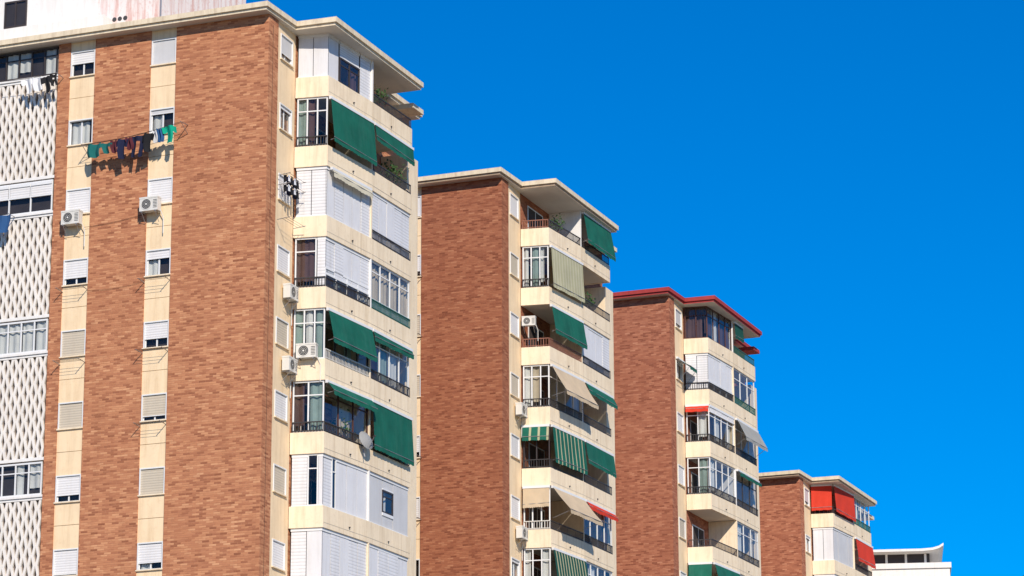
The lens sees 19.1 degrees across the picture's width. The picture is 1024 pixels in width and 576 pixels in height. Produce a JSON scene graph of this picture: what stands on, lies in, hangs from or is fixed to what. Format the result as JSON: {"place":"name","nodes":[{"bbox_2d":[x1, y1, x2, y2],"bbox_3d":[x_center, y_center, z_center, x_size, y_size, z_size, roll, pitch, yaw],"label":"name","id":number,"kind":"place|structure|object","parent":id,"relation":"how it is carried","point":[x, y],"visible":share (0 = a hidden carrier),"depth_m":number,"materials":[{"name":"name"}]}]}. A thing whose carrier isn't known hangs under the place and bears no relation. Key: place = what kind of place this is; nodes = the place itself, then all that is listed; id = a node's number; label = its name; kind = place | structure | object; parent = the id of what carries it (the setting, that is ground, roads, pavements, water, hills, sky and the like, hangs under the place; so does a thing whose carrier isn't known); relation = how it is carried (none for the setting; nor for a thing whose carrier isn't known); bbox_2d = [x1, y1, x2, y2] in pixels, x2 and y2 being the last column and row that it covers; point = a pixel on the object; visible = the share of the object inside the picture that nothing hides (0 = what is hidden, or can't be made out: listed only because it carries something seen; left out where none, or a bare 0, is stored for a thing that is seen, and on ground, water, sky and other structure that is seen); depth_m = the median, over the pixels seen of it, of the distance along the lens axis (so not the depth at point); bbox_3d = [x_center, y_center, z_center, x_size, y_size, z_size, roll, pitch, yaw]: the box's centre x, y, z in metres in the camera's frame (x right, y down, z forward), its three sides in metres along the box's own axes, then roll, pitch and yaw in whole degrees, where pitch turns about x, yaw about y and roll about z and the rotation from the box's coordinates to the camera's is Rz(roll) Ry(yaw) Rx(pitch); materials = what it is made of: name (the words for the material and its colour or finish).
{"place":"outdoors","nodes":[
{"label":"outdoors","id":0,"kind":"place"},
{"bbox_2d":[246,0,1023,575],"label":"sky","id":1,"kind":"structure","parent":0,"point":[846,177],"materials":[{"name":"blue"}]},
{"bbox_2d":[872,554,950,575],"bbox_3d":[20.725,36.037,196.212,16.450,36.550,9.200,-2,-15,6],"label":"building walls","id":2,"kind":"structure","parent":0,"point":[906,565],"depth_m":195.84,"materials":[{"name":"white paint"}]},
{"bbox_2d":[873,543,942,562],"bbox_3d":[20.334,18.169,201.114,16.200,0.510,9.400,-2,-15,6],"label":"upturned roof","id":3,"kind":"structure","parent":2,"relation":"on","point":[935,553],"depth_m":196.31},
{"label":"ground","id":4,"kind":"structure","parent":0,"visible":0},
{"bbox_2d":[0,0,423,575],"bbox_3d":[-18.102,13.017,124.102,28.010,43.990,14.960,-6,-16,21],"label":"brick apartment tower","id":5,"kind":"structure","parent":4,"relation":"on","point":[95,480],"depth_m":118.99,"materials":[{"name":"brick"}]},
{"bbox_2d":[0,213,14,232],"bbox_3d":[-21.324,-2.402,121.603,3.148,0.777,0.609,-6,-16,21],"label":"laundry line","id":6,"kind":"object","parent":5,"relation":"attached to","point":[4,222],"visible":1,"depth_m":120.94,"materials":[{"name":"fabric"}]},
{"bbox_2d":[1,72,63,93],"bbox_3d":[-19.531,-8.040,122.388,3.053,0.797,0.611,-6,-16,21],"label":"laundry line","id":7,"kind":"object","parent":5,"relation":"attached to","point":[36,83],"visible":1,"depth_m":121.95,"materials":[{"name":"fabric"}]},
{"bbox_2d":[53,358,84,364],"bbox_3d":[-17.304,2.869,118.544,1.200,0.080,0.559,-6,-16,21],"label":"clothes drying rack","id":8,"kind":"object","parent":5,"relation":"attached to","point":[68,360],"visible":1,"depth_m":118.42,"materials":[{"name":"metal"}]},
{"bbox_2d":[56,285,86,292],"bbox_3d":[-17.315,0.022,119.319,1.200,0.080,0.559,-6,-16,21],"label":"clothes drying rack","id":9,"kind":"object","parent":5,"relation":"attached to","point":[80,286],"visible":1,"depth_m":119.20,"materials":[{"name":"metal"}]},
{"bbox_2d":[61,209,84,246],"bbox_3d":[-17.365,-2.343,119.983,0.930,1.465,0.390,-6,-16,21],"label":"air conditioner","id":10,"kind":"object","parent":5,"relation":"attached to","point":[74,217],"visible":1,"depth_m":119.98,"materials":[{"name":"metal"}]},
{"bbox_2d":[0,0,245,39],"bbox_3d":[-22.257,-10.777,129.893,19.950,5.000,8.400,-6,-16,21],"label":"rooftop penthouse","id":11,"kind":"object","parent":5,"relation":"on","point":[21,18],"visible":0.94,"depth_m":124.28,"materials":[{"name":"white paint"}]},
{"bbox_2d":[4,0,126,28],"bbox_3d":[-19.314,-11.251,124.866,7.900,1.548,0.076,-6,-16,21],"label":"penthouse windows","id":12,"kind":"structure","parent":11,"relation":"in","point":[15,12],"depth_m":125.37,"materials":[{"name":"glass"}]},
{"bbox_2d":[81,121,187,158],"bbox_3d":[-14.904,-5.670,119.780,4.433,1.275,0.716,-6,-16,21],"label":"laundry line","id":13,"kind":"object","parent":5,"relation":"attached to","point":[129,143],"visible":1,"depth_m":119.47,"materials":[{"name":"fabric"}]},
{"bbox_2d":[0,33,293,575],"bbox_3d":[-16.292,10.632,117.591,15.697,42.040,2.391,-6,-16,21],"label":"windows","id":14,"kind":"structure","parent":5,"relation":"in","point":[158,261],"depth_m":118.96,"materials":[{"name":"paint"}]},
{"bbox_2d":[133,420,165,426],"bbox_3d":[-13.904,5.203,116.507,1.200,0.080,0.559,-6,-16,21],"label":"clothes drying rack","id":15,"kind":"object","parent":5,"relation":"attached to","point":[150,422],"visible":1,"depth_m":116.43,"materials":[{"name":"metal"}]},
{"bbox_2d":[139,195,163,230],"bbox_3d":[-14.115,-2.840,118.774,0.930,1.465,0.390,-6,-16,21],"label":"air conditioner","id":16,"kind":"object","parent":5,"relation":"attached to","point":[149,204],"visible":1,"depth_m":118.76,"materials":[{"name":"metal"}]},
{"bbox_2d":[136,346,167,353],"bbox_3d":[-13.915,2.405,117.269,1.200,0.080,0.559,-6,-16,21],"label":"clothes drying rack","id":17,"kind":"object","parent":5,"relation":"attached to","point":[149,349],"visible":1,"depth_m":117.17,"materials":[{"name":"metal"}]},
{"bbox_2d":[138,275,169,282],"bbox_3d":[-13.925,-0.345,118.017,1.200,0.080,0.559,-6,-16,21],"label":"clothes drying rack","id":18,"kind":"object","parent":5,"relation":"attached to","point":[142,280],"visible":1,"depth_m":117.94,"materials":[{"name":"metal"}]},
{"bbox_2d":[88,25,273,575],"bbox_3d":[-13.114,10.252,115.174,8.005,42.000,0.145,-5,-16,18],"label":"facade cable","id":19,"kind":"object","parent":5,"relation":"attached to","point":[268,296],"visible":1,"depth_m":117.12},
{"bbox_2d":[282,355,297,397],"bbox_3d":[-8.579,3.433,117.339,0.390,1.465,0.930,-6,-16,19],"label":"air conditioner","id":20,"kind":"object","parent":5,"relation":"attached to","point":[289,364],"visible":1,"depth_m":117.14,"materials":[{"name":"metal"}]},
{"bbox_2d":[283,283,298,325],"bbox_3d":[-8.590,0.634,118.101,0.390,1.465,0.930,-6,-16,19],"label":"air conditioner","id":21,"kind":"object","parent":5,"relation":"attached to","point":[291,292],"visible":1,"depth_m":117.90,"materials":[{"name":"metal"}]},
{"bbox_2d":[277,216,304,228],"bbox_3d":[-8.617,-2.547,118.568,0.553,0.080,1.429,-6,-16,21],"label":"clothes drying rack","id":22,"kind":"object","parent":5,"relation":"attached to","point":[291,221],"visible":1,"depth_m":118.55,"materials":[{"name":"metal"}]},
{"bbox_2d":[278,182,304,199],"bbox_3d":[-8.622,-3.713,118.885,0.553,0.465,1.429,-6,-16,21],"label":"clothes drying rack","id":23,"kind":"object","parent":5,"relation":"attached to","point":[292,192],"visible":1,"depth_m":118.78,"materials":[{"name":"fabric"}]},
{"bbox_2d":[279,172,305,188],"bbox_3d":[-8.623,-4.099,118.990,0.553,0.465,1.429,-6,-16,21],"label":"clothes drying rack","id":24,"kind":"object","parent":5,"relation":"attached to","point":[292,181],"visible":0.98,"depth_m":118.75,"materials":[{"name":"fabric"}]},
{"bbox_2d":[296,342,320,380],"bbox_3d":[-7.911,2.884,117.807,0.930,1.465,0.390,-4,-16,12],"label":"air conditioner","id":25,"kind":"object","parent":5,"relation":"attached to","point":[306,350],"visible":1,"depth_m":117.79,"materials":[{"name":"metal"}]},
{"bbox_2d":[329,407,350,436],"bbox_3d":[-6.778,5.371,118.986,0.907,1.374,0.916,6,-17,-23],"label":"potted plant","id":26,"kind":"object","parent":5,"relation":"on","point":[345,427],"visible":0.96,"depth_m":118.93,"materials":[{"name":"green plant"}]},
{"bbox_2d":[359,431,375,456],"bbox_3d":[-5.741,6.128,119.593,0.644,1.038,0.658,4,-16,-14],"label":"satellite dish","id":27,"kind":"object","parent":5,"relation":"attached to","point":[366,440],"visible":1,"depth_m":119.53,"materials":[{"name":"metal"}]},
{"bbox_2d":[373,84,387,107],"bbox_3d":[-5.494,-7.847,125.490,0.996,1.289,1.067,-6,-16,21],"label":"potted plant","id":28,"kind":"object","parent":5,"relation":"on","point":[381,93],"visible":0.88,"depth_m":125.45,"materials":[{"name":"green plant"}]},
{"bbox_2d":[380,159,400,179],"bbox_3d":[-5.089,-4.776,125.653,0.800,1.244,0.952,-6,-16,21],"label":"potted plant","id":29,"kind":"object","parent":5,"relation":"on","point":[391,170],"visible":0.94,"depth_m":125.63,"materials":[{"name":"green plant"}]},
{"bbox_2d":[386,164,408,182],"bbox_3d":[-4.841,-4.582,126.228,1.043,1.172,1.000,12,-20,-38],"label":"potted plant","id":30,"kind":"object","parent":5,"relation":"on","point":[396,174],"visible":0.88,"depth_m":126.14,"materials":[{"name":"green plant"}]},
{"bbox_2d":[416,167,618,575],"bbox_3d":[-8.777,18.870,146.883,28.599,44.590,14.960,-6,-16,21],"label":"brick apartment tower","id":31,"kind":"structure","parent":4,"relation":"on","point":[498,258],"depth_m":142.00,"materials":[{"name":"brick"}]},
{"bbox_2d":[416,192,520,575],"bbox_3d":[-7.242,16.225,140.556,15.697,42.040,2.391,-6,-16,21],"label":"windows","id":32,"kind":"structure","parent":31,"relation":"in","point":[514,201],"depth_m":141.37,"materials":[{"name":"paint"}]},
{"bbox_2d":[515,402,527,437],"bbox_3d":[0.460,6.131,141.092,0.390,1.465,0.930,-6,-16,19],"label":"air conditioner","id":33,"kind":"object","parent":31,"relation":"attached to","point":[521,410],"visible":1,"depth_m":140.88,"materials":[{"name":"metal"}]},
{"bbox_2d":[516,525,527,560],"bbox_3d":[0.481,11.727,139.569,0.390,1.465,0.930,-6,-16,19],"label":"air conditioner","id":34,"kind":"object","parent":31,"relation":"attached to","point":[522,533],"visible":1,"depth_m":139.34,"materials":[{"name":"metal"}]},
{"bbox_2d":[522,316,537,332],"bbox_3d":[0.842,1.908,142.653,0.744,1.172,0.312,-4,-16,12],"label":"air conditioner","id":35,"kind":"object","parent":31,"relation":"attached to","point":[527,321],"visible":1,"depth_m":142.64,"materials":[{"name":"metal"}]},
{"bbox_2d":[547,213,564,232],"bbox_3d":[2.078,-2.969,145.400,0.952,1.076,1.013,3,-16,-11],"label":"potted plant","id":36,"kind":"object","parent":31,"relation":"on","point":[556,227],"visible":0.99,"depth_m":145.43,"materials":[{"name":"green plant"}]},
{"bbox_2d":[585,291,599,308],"bbox_3d":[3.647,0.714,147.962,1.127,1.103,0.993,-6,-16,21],"label":"potted plant","id":37,"kind":"object","parent":31,"relation":"on","point":[591,300],"visible":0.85,"depth_m":147.89,"materials":[{"name":"green plant"}]},
{"bbox_2d":[613,287,767,575],"bbox_3d":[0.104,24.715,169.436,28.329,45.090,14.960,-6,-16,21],"label":"brick apartment tower","id":38,"kind":"structure","parent":4,"relation":"on","point":[687,483],"depth_m":164.96,"materials":[{"name":"brick"}]},
{"bbox_2d":[675,308,686,575],"bbox_3d":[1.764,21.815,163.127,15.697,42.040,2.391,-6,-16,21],"label":"windows","id":39,"kind":"structure","parent":38,"relation":"in","point":[678,315],"depth_m":164.47,"materials":[{"name":"paint"}]},
{"bbox_2d":[676,356,696,388],"bbox_3d":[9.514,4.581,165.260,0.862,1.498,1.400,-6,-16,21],"label":"awning","id":40,"kind":"object","parent":38,"relation":"attached to","point":[683,362],"depth_m":165.32,"materials":[{"name":"fabric"}]},
{"bbox_2d":[759,470,876,575],"bbox_3d":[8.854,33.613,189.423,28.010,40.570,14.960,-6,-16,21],"label":"brick apartment tower","id":41,"kind":"structure","parent":4,"relation":"on","point":[809,526],"depth_m":185.29,"materials":[{"name":"brick"}]},
{"bbox_2d":[804,487,811,554],"bbox_3d":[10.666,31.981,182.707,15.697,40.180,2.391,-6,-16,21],"label":"windows","id":42,"kind":"structure","parent":41,"relation":"in","point":[806,492],"depth_m":185.24,"materials":[{"name":"paint"}]}
]}

